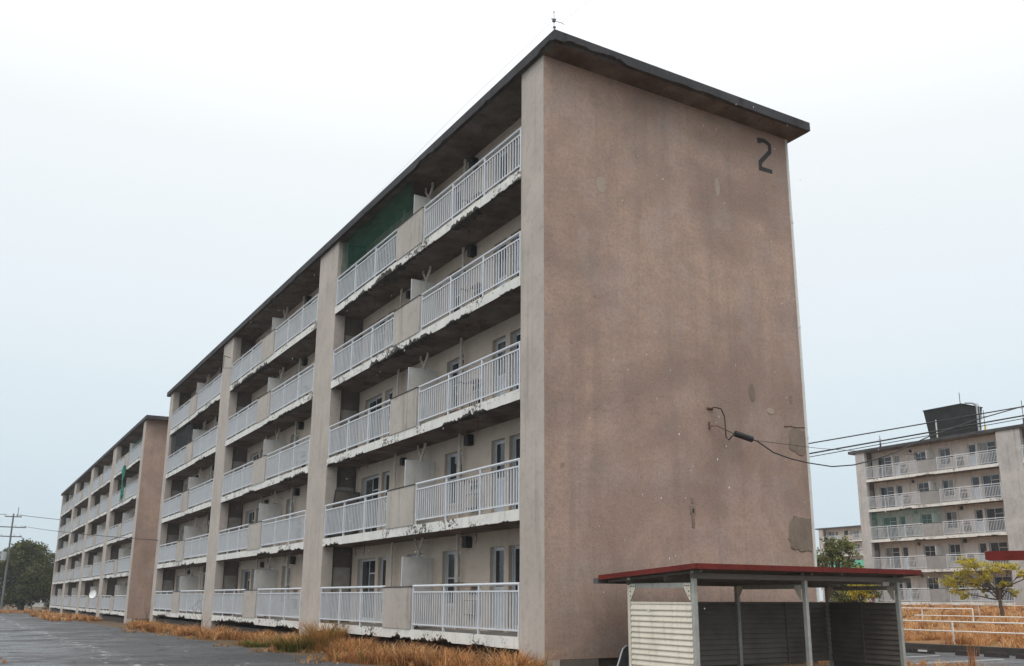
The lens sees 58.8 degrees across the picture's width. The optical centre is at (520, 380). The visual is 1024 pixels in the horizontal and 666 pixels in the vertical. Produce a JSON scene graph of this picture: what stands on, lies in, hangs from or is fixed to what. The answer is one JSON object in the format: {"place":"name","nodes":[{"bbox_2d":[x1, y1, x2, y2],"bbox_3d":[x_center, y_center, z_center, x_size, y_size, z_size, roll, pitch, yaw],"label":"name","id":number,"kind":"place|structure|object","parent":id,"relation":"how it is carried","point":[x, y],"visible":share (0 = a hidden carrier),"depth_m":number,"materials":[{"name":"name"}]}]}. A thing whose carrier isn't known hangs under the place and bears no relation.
{"place":"outdoors","nodes":[
{"label":"outdoors","id":0,"kind":"place"},
{"bbox_2d":[0,609,53,612],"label":"dry grass","id":1,"kind":"structure","parent":0,"point":[19,611],"depth_m":100.55,"materials":[{"name":"plant"}]},
{"bbox_2d":[0,613,361,665],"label":"road","id":2,"kind":"structure","parent":0,"point":[26,639],"depth_m":27.14,"materials":[{"name":"asphalt"}]},
{"bbox_2d":[124,619,284,645],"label":"dry grass","id":3,"kind":"structure","parent":0,"point":[222,633],"depth_m":37.97,"materials":[{"name":"plant"}]},
{"bbox_2d":[120,625,431,665],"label":"dry grass","id":4,"kind":"structure","parent":0,"point":[309,659],"depth_m":26.01,"materials":[{"name":"plant"}]},
{"bbox_2d":[245,629,592,665],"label":"dry grass","id":5,"kind":"structure","parent":0,"point":[351,650],"depth_m":20.64,"materials":[{"name":"plant"}]},
{"bbox_2d":[2,603,917,665],"bbox_3d":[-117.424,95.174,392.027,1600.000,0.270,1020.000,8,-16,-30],"label":"ground","id":6,"kind":"structure","parent":0,"point":[122,625],"depth_m":33.64,"materials":[{"name":"asphalt"}]},
{"bbox_2d":[0,507,25,609],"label":"utility pole","id":7,"kind":"object","parent":6,"relation":"on","point":[4,555],"visible":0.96,"depth_m":107.80,"materials":[{"name":"grey concrete"}]},
{"bbox_2d":[0,538,55,610],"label":"evergreen tree","id":8,"kind":"object","parent":6,"relation":"on","point":[29,572],"visible":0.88,"depth_m":113.70,"materials":[{"name":"green plant"}]},
{"bbox_2d":[24,600,46,606],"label":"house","id":9,"kind":"structure","parent":6,"relation":"on","point":[38,605],"depth_m":161.73,"materials":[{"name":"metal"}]},
{"bbox_2d":[28,612,101,621],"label":"dry grass","id":10,"kind":"structure","parent":6,"relation":"on","point":[53,616],"depth_m":71.11,"materials":[{"name":"plant"}]},
{"bbox_2d":[49,415,168,623],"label":"apartment building","id":11,"kind":"structure","parent":6,"relation":"on","point":[115,573],"depth_m":70.82,"materials":[{"name":"pink paint"}]},
{"bbox_2d":[58,514,66,550],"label":"balcony net","id":12,"kind":"object","parent":11,"relation":"attached to","point":[60,545],"visible":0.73,"depth_m":104.97,"materials":[{"name":"fabric"}]},
{"bbox_2d":[89,590,97,597],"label":"satellite dish","id":13,"kind":"object","parent":11,"relation":"attached to","point":[92,593],"visible":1,"depth_m":71.53,"materials":[{"name":"metal"}]},
{"bbox_2d":[119,465,125,501],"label":"hanging cloth","id":14,"kind":"object","parent":11,"relation":"hanging from","point":[123,475],"visible":1,"depth_m":67.51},
{"bbox_2d":[238,640,270,646],"bbox_3d":[-8.430,8.358,28.952,1.540,0.240,1.367,1,-14,-5],"label":"weed clump","id":15,"kind":"object","parent":6,"relation":"on","point":[246,643],"visible":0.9,"depth_m":28.74,"materials":[{"name":"plant"}]},
{"bbox_2d":[260,633,314,651],"bbox_3d":[-6.520,7.637,26.469,2.613,0.472,2.759,-1,-14,3],"label":"weed clump","id":16,"kind":"object","parent":6,"relation":"on","point":[290,646],"visible":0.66,"depth_m":25.94,"materials":[{"name":"plant"}]},
{"bbox_2d":[282,618,362,651],"bbox_3d":[-5.753,7.382,26.411,2.552,0.940,2.584,-1,-14,6],"label":"weed clump","id":17,"kind":"object","parent":6,"relation":"on","point":[324,634],"visible":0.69,"depth_m":26.01,"materials":[{"name":"plant"}]},
{"bbox_2d":[149,29,819,665],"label":"apartment building","id":18,"kind":"structure","parent":6,"relation":"on","point":[631,217],"depth_m":22.51,"materials":[{"name":"pink paint"}]},
{"bbox_2d":[23,526,157,540],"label":"power line","id":19,"kind":"object","parent":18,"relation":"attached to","point":[97,535],"visible":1,"depth_m":67.78,"materials":[{"name":"black rubber"}]},
{"bbox_2d":[168,421,192,472],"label":"balcony net","id":20,"kind":"object","parent":18,"relation":"attached to","point":[180,436],"visible":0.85,"depth_m":51.75,"materials":[{"name":"fabric"}]},
{"bbox_2d":[241,569,249,606],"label":"window","id":21,"kind":"structure","parent":18,"relation":"in","point":[246,575],"depth_m":40.57,"materials":[{"name":"glass"}]},
{"bbox_2d":[245,510,254,550],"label":"window","id":22,"kind":"structure","parent":18,"relation":"in","point":[250,519],"depth_m":41.21,"materials":[{"name":"glass"}]},
{"bbox_2d":[250,452,258,486],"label":"window","id":23,"kind":"structure","parent":18,"relation":"in","point":[255,456],"depth_m":41.83,"materials":[{"name":"glass"}]},
{"bbox_2d":[282,566,289,602],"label":"window","id":24,"kind":"structure","parent":18,"relation":"in","point":[285,566],"depth_m":35.60,"materials":[{"name":"glass"}]},
{"bbox_2d":[287,499,293,529],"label":"window","id":25,"kind":"structure","parent":18,"relation":"in","point":[293,499],"depth_m":36.22,"materials":[{"name":"glass"}]},
{"bbox_2d":[327,490,359,537],"bbox_3d":[-5.723,4.341,29.385,1.020,1.639,0.040,-1,-14,7],"label":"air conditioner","id":26,"kind":"object","parent":18,"relation":"on","point":[341,495],"visible":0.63,"depth_m":29.45,"materials":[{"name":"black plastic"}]},
{"bbox_2d":[358,558,374,619],"bbox_3d":[-4.747,6.533,28.452,0.075,1.890,1.460,8,-16,-30],"label":"door","id":27,"kind":"structure","parent":18,"relation":"in","point":[367,568],"depth_m":28.67,"materials":[{"name":"glass"}]},
{"bbox_2d":[362,475,378,532],"bbox_3d":[-4.736,4.004,29.058,0.075,1.890,1.460,8,-16,-30],"label":"window","id":28,"kind":"structure","parent":18,"relation":"in","point":[371,483],"depth_m":29.23,"materials":[{"name":"glass"}]},
{"bbox_2d":[366,395,381,443],"bbox_3d":[-4.726,1.476,29.665,0.075,1.890,1.460,8,-16,-30],"label":"window","id":29,"kind":"structure","parent":18,"relation":"in","point":[377,400],"depth_m":29.84,"materials":[{"name":"glass"}]},
{"bbox_2d":[341,192,412,294],"bbox_3d":[-4.702,-4.365,29.000,0.167,2.100,5.814,8,-16,-30],"label":"balcony net","id":30,"kind":"object","parent":18,"relation":"attached to","point":[411,209],"visible":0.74,"depth_m":28.40,"materials":[{"name":"fabric"}]},
{"bbox_2d":[370,320,384,358],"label":"window","id":31,"kind":"structure","parent":18,"relation":"in","point":[381,323],"depth_m":30.39,"materials":[{"name":"glass"}]},
{"bbox_2d":[373,246,387,278],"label":"window","id":32,"kind":"structure","parent":18,"relation":"in","point":[386,246],"depth_m":30.97,"materials":[{"name":"glass"}]},
{"bbox_2d":[379,557,385,620],"bbox_3d":[-4.091,6.281,27.394,0.060,1.890,0.600,8,-16,-30],"label":"door","id":33,"kind":"structure","parent":18,"relation":"in","point":[383,562],"depth_m":27.63,"materials":[{"name":"metal"}]},
{"bbox_2d":[383,472,389,529],"bbox_3d":[-4.081,3.753,28.000,0.060,1.890,0.600,8,-16,-30],"label":"door","id":34,"kind":"structure","parent":18,"relation":"in","point":[386,485],"depth_m":28.26,"materials":[{"name":"glass"}]},
{"bbox_2d":[386,390,392,436],"bbox_3d":[-4.071,1.225,28.606,0.060,1.890,0.600,8,-16,-30],"label":"door","id":35,"kind":"structure","parent":18,"relation":"in","point":[390,393],"depth_m":28.88,"materials":[{"name":"glass"}]},
{"bbox_2d":[445,550,459,605],"bbox_3d":[-1.708,5.155,23.665,0.075,1.420,1.020,8,-16,-30],"label":"window","id":36,"kind":"structure","parent":18,"relation":"in","point":[450,555],"depth_m":23.94,"materials":[{"name":"glass"}]},
{"bbox_2d":[448,451,461,504],"bbox_3d":[-1.697,2.627,24.272,0.075,1.420,1.020,8,-16,-30],"label":"window","id":37,"kind":"structure","parent":18,"relation":"in","point":[452,458],"depth_m":24.55,"materials":[{"name":"glass"}]},
{"bbox_2d":[450,357,463,407],"bbox_3d":[-1.687,0.099,24.878,0.075,1.420,1.020,8,-16,-30],"label":"window","id":38,"kind":"structure","parent":18,"relation":"in","point":[454,365],"depth_m":25.16,"materials":[{"name":"glass"}]},
{"bbox_2d":[452,269,465,312],"bbox_3d":[-1.677,-2.430,25.484,0.075,1.420,1.020,8,-16,-30],"label":"window","id":39,"kind":"structure","parent":18,"relation":"in","point":[458,274],"depth_m":25.77,"materials":[{"name":"glass"}]},
{"bbox_2d":[454,185,466,217],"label":"window","id":40,"kind":"structure","parent":18,"relation":"in","point":[461,185],"depth_m":26.43,"materials":[{"name":"glass"}]},
{"bbox_2d":[402,31,541,168],"bbox_3d":[-3.065,-6.539,26.467,0.040,0.385,14.420,8,-16,-31],"label":"conductor wire","id":41,"kind":"object","parent":18,"relation":"on","point":[476,94],"visible":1,"depth_m":23.27,"materials":[{"name":"metal"}]},
{"bbox_2d":[493,546,503,627],"bbox_3d":[-0.470,4.912,21.622,0.060,1.890,0.660,8,-16,-30],"label":"door","id":42,"kind":"structure","parent":18,"relation":"in","point":[498,568],"depth_m":21.75,"materials":[{"name":"glass"}]},
{"bbox_2d":[494,439,504,512],"bbox_3d":[-0.459,2.384,22.228,0.060,1.890,0.660,8,-16,-30],"label":"door","id":43,"kind":"structure","parent":18,"relation":"in","point":[499,445],"depth_m":22.36,"materials":[{"name":"metal"}]},
{"bbox_2d":[495,337,505,396],"bbox_3d":[-0.449,-0.145,22.835,0.060,1.890,0.660,8,-16,-30],"label":"door","id":44,"kind":"structure","parent":18,"relation":"in","point":[500,344],"depth_m":22.99,"materials":[{"name":"metal"}]},
{"bbox_2d":[496,244,505,287],"bbox_3d":[-0.439,-2.673,23.441,0.060,1.890,0.660,8,-16,-30],"label":"door","id":45,"kind":"structure","parent":18,"relation":"in","point":[504,245],"depth_m":23.62,"materials":[{"name":"metal"}]},
{"bbox_2d":[498,149,506,184],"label":"door","id":46,"kind":"structure","parent":18,"relation":"in","point":[506,149],"depth_m":24.27,"materials":[{"name":"metal"}]},
{"bbox_2d":[512,545,519,628],"bbox_3d":[0.206,4.660,20.559,0.075,1.890,1.470,8,-16,-30],"label":"window","id":47,"kind":"structure","parent":18,"relation":"in","point":[516,548],"depth_m":21.17,"materials":[{"name":"glass"}]},
{"bbox_2d":[512,435,519,509],"bbox_3d":[0.217,2.131,21.165,0.075,1.890,1.470,8,-16,-30],"label":"window","id":48,"kind":"structure","parent":18,"relation":"in","point":[516,439],"depth_m":21.81,"materials":[{"name":"glass"}]},
{"bbox_2d":[514,235,518,277],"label":"window","id":49,"kind":"structure","parent":18,"relation":"in","point":[517,237],"depth_m":23.06,"materials":[{"name":"glass"}]},
{"bbox_2d":[513,330,520,390],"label":"window","id":50,"kind":"structure","parent":18,"relation":"in","point":[517,335],"depth_m":22.38,"materials":[{"name":"glass"}]},
{"bbox_2d":[515,139,519,171],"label":"window","id":51,"kind":"structure","parent":18,"relation":"in","point":[519,139],"depth_m":23.64,"materials":[{"name":"glass"}]},
{"bbox_2d":[716,406,1023,466],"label":"service cable","id":52,"kind":"object","parent":18,"relation":"attached to","point":[743,436],"visible":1,"depth_m":22.13,"materials":[{"name":"black rubber"}]},
{"bbox_2d":[757,440,913,454],"bbox_3d":[8.121,1.702,22.995,6.452,0.212,0.078,9,-16,-32],"label":"span wire","id":53,"kind":"object","parent":52,"relation":"attached to","point":[835,449],"visible":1,"depth_m":22.79,"materials":[{"name":"metal"}]},
{"bbox_2d":[809,407,1016,443],"bbox_3d":[29.951,-0.833,34.990,60.943,10.508,0.040,0,-13,2],"label":"power cable","id":54,"kind":"object","parent":18,"relation":"attached to","point":[912,425],"visible":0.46,"depth_m":34.98,"materials":[{"name":"black rubber"}]},
{"bbox_2d":[809,415,1023,453],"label":"power cable","id":55,"kind":"object","parent":18,"relation":"attached to","point":[917,434],"visible":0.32,"depth_m":34.98,"materials":[{"name":"black rubber"}]},
{"bbox_2d":[810,418,1023,456],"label":"power cable","id":56,"kind":"object","parent":18,"relation":"attached to","point":[916,437],"depth_m":35.00,"materials":[{"name":"black rubber"}]},
{"bbox_2d":[617,645,628,665],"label":"tube framed board","id":57,"kind":"object","parent":6,"relation":"on","point":[623,660],"visible":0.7,"depth_m":17.44,"materials":[{"name":"metal"}]},
{"bbox_2d":[593,563,921,665],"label":"bicycle shelter","id":58,"kind":"object","parent":6,"relation":"on","point":[693,632],"visible":1,"depth_m":18.21,"materials":[{"name":"metal"}]},
{"bbox_2d":[804,657,1006,665],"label":"dry grass","id":59,"kind":"structure","parent":6,"relation":"on","point":[922,663],"depth_m":20.35,"materials":[{"name":"plant"}]},
{"bbox_2d":[827,623,1023,647],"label":"dry grass","id":60,"kind":"structure","parent":6,"relation":"on","point":[1015,640],"depth_m":27.76,"materials":[{"name":"plant"}]},
{"bbox_2d":[848,424,1023,604],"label":"apartment building","id":61,"kind":"structure","parent":6,"relation":"on","point":[944,502],"depth_m":73.67,"materials":[{"name":"pink paint"}]},
{"bbox_2d":[877,456,891,477],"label":"window","id":62,"kind":"structure","parent":61,"relation":"in","point":[885,460],"depth_m":79.65,"materials":[{"name":"glass"}]},
{"bbox_2d":[880,486,894,507],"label":"window","id":63,"kind":"structure","parent":61,"relation":"in","point":[888,490],"depth_m":79.07,"materials":[{"name":"glass"}]},
{"bbox_2d":[882,516,897,538],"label":"window","id":64,"kind":"structure","parent":61,"relation":"in","point":[891,520],"depth_m":78.47,"materials":[{"name":"glass"}]},
{"bbox_2d":[885,547,900,567],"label":"window","id":65,"kind":"structure","parent":61,"relation":"in","point":[890,551],"depth_m":77.86,"materials":[{"name":"glass"}]},
{"bbox_2d":[888,582,903,599],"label":"window","id":66,"kind":"structure","parent":61,"relation":"in","point":[889,583],"depth_m":76.99,"materials":[{"name":"glass"}]},
{"bbox_2d":[894,455,900,475],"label":"door","id":67,"kind":"structure","parent":61,"relation":"in","point":[896,457],"depth_m":78.64,"materials":[{"name":"metal"}]},
{"bbox_2d":[896,485,903,506],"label":"door","id":68,"kind":"structure","parent":61,"relation":"in","point":[899,487],"depth_m":78.01,"materials":[{"name":"metal"}]},
{"bbox_2d":[899,515,906,537],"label":"door","id":69,"kind":"structure","parent":61,"relation":"in","point":[902,518],"depth_m":77.41,"materials":[{"name":"glass"}]},
{"bbox_2d":[902,546,909,568],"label":"door","id":70,"kind":"structure","parent":61,"relation":"in","point":[904,548],"depth_m":76.82,"materials":[{"name":"metal"}]},
{"bbox_2d":[906,578,912,599],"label":"door","id":71,"kind":"structure","parent":61,"relation":"in","point":[908,585],"depth_m":76.15,"materials":[{"name":"metal"}]},
{"bbox_2d":[915,451,925,459],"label":"window","id":72,"kind":"structure","parent":61,"relation":"in","point":[921,455],"depth_m":76.80,"materials":[{"name":"glass"}]},
{"bbox_2d":[918,482,928,491],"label":"window","id":73,"kind":"structure","parent":61,"relation":"in","point":[922,486],"depth_m":76.23,"materials":[{"name":"glass"}]},
{"bbox_2d":[921,513,931,522],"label":"window","id":74,"kind":"structure","parent":61,"relation":"in","point":[927,517],"depth_m":75.60,"materials":[{"name":"glass"}]},
{"bbox_2d":[924,545,935,555],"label":"window","id":75,"kind":"structure","parent":61,"relation":"in","point":[929,550],"depth_m":75.01,"materials":[{"name":"glass"}]},
{"bbox_2d":[927,577,938,589],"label":"window","id":76,"kind":"structure","parent":61,"relation":"in","point":[931,582],"depth_m":74.41,"materials":[{"name":"glass"}]},
{"bbox_2d":[939,447,950,464],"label":"window","id":77,"kind":"structure","parent":61,"relation":"in","point":[942,451],"depth_m":74.89,"materials":[{"name":"glass"}]},
{"bbox_2d":[942,479,953,496],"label":"window","id":78,"kind":"structure","parent":61,"relation":"in","point":[948,483],"depth_m":74.31,"materials":[{"name":"glass"}]},
{"bbox_2d":[946,511,956,528],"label":"window","id":79,"kind":"structure","parent":61,"relation":"in","point":[950,515],"depth_m":73.66,"materials":[{"name":"glass"}]},
{"bbox_2d":[923,394,982,438],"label":"water tank","id":80,"kind":"object","parent":61,"relation":"on","point":[950,411],"visible":0.57,"depth_m":77.63,"materials":[{"name":"metal"}]},
{"bbox_2d":[949,543,960,560],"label":"window","id":81,"kind":"structure","parent":61,"relation":"in","point":[954,548],"depth_m":73.10,"materials":[{"name":"glass"}]},
{"bbox_2d":[954,577,963,594],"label":"window","id":82,"kind":"structure","parent":61,"relation":"in","point":[959,584],"depth_m":72.40,"materials":[{"name":"glass"}]},
{"bbox_2d":[968,443,976,465],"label":"door","id":83,"kind":"structure","parent":61,"relation":"in","point":[971,447],"depth_m":72.86,"materials":[{"name":"glass"}]},
{"bbox_2d":[971,476,980,499],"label":"door","id":84,"kind":"structure","parent":61,"relation":"in","point":[975,479],"depth_m":72.26,"materials":[{"name":"metal"}]},
{"bbox_2d":[975,509,983,532],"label":"door","id":85,"kind":"structure","parent":61,"relation":"in","point":[979,514],"depth_m":71.64,"materials":[{"name":"glass"}]},
{"bbox_2d":[979,542,987,566],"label":"door","id":86,"kind":"structure","parent":61,"relation":"in","point":[982,545],"depth_m":71.08,"materials":[{"name":"metal"}]},
{"bbox_2d":[983,577,991,600],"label":"door","id":87,"kind":"structure","parent":61,"relation":"in","point":[985,583],"depth_m":70.41,"materials":[{"name":"metal"}]},
{"bbox_2d":[978,440,996,464],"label":"window","id":88,"kind":"structure","parent":61,"relation":"in","point":[989,445],"depth_m":71.79,"materials":[{"name":"glass"}]},
{"bbox_2d":[982,473,1001,498],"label":"window","id":89,"kind":"structure","parent":61,"relation":"in","point":[990,478],"depth_m":71.17,"materials":[{"name":"glass"}]},
{"bbox_2d":[985,507,1005,531],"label":"window","id":90,"kind":"structure","parent":61,"relation":"in","point":[996,512],"depth_m":70.57,"materials":[{"name":"glass"}]},
{"bbox_2d":[989,541,1007,564],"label":"window","id":91,"kind":"structure","parent":61,"relation":"in","point":[1000,545],"depth_m":70.02,"materials":[{"name":"glass"}]},
{"bbox_2d":[993,576,1013,600],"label":"window","id":92,"kind":"structure","parent":61,"relation":"in","point":[1008,579],"depth_m":69.20,"materials":[{"name":"glass"}]},
{"bbox_2d":[905,643,1023,655],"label":"kerb","id":93,"kind":"structure","parent":6,"relation":"on","point":[954,648],"depth_m":26.05,"materials":[{"name":"concrete"}]},
{"bbox_2d":[964,632,979,665],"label":"dry reed","id":94,"kind":"object","parent":6,"relation":"on","point":[971,657],"visible":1,"depth_m":19.21,"materials":[{"name":"beige plant"}]},
{"bbox_2d":[985,551,1023,560],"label":"bicycle shelter","id":95,"kind":"object","parent":6,"relation":"on","point":[1002,555],"visible":1,"depth_m":11.87,"materials":[{"name":"red metal"}]},
{"bbox_2d":[0,0,1023,600],"label":"sky","id":96,"kind":"structure","parent":0,"point":[167,166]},
{"bbox_2d":[820,601,1023,647],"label":"field","id":97,"kind":"structure","parent":0,"point":[995,644],"depth_m":38.50,"materials":[{"name":"plant"}]},
{"bbox_2d":[816,535,863,601],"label":"green tree","id":98,"kind":"object","parent":97,"relation":"on","point":[833,553],"visible":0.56,"depth_m":49.82,"materials":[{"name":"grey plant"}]},
{"bbox_2d":[815,525,865,601],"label":"apartment building","id":99,"kind":"structure","parent":97,"relation":"on","point":[841,532],"depth_m":172.33,"materials":[{"name":"pink paint"}]},
{"bbox_2d":[829,560,866,599],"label":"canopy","id":100,"kind":"object","parent":97,"relation":"on","point":[860,561],"visible":0.04,"depth_m":93.48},
{"bbox_2d":[844,565,873,601],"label":"yellow tree","id":101,"kind":"object","parent":97,"relation":"on","point":[857,593],"visible":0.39,"depth_m":45.83,"materials":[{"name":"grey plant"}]},
{"bbox_2d":[830,584,887,601],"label":"yellow tree","id":102,"kind":"object","parent":97,"relation":"on","point":[876,593],"visible":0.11,"depth_m":54.02,"materials":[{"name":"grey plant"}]},
{"bbox_2d":[903,620,1023,643],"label":"guard rail","id":103,"kind":"object","parent":97,"relation":"on","point":[952,631],"visible":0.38,"depth_m":26.94,"materials":[{"name":"metal"}]},
{"bbox_2d":[905,608,1023,621],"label":"guard rail","id":104,"kind":"object","parent":97,"relation":"on","point":[972,616],"visible":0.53,"depth_m":39.68,"materials":[{"name":"metal"}]},
{"bbox_2d":[935,556,1023,615],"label":"yellow tree","id":105,"kind":"object","parent":97,"relation":"on","point":[996,590],"visible":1,"depth_m":44.53,"materials":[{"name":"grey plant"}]},
{"bbox_2d":[967,604,1023,614],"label":"guard rail","id":106,"kind":"object","parent":97,"relation":"on","point":[978,605],"visible":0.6,"depth_m":44.57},
{"bbox_2d":[828,646,1023,665],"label":"parking lot","id":107,"kind":"structure","parent":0,"point":[949,657],"depth_m":23.04,"materials":[{"name":"asphalt"}]},
{"bbox_2d":[912,648,934,653],"bbox_3d":[11.417,7.674,25.788,0.164,0.120,0.620,8,-16,-30],"label":"wheel stop","id":108,"kind":"object","parent":107,"relation":"on","point":[925,651],"visible":0.96,"depth_m":25.69,"materials":[{"name":"concrete"}]},
{"bbox_2d":[912,655,1002,663],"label":"bay lines","id":109,"kind":"object","parent":107,"relation":"on","point":[954,661],"visible":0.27,"depth_m":23.03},
{"bbox_2d":[955,650,979,655],"bbox_3d":[12.112,7.407,24.686,0.160,0.120,0.620,8,-16,-30],"label":"wheel stop","id":110,"kind":"object","parent":107,"relation":"on","point":[962,653],"visible":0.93,"depth_m":24.67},
{"bbox_2d":[984,652,1009,657],"bbox_3d":[12.545,7.242,23.997,0.160,0.120,0.620,8,-16,-30],"label":"wheel stop","id":111,"kind":"object","parent":107,"relation":"on","point":[996,655],"visible":1,"depth_m":23.92,"materials":[{"name":"concrete"}]},
{"bbox_2d":[901,603,1023,613],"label":"dry grass","id":112,"kind":"structure","parent":0,"point":[990,608],"depth_m":58.20,"materials":[{"name":"plant"}]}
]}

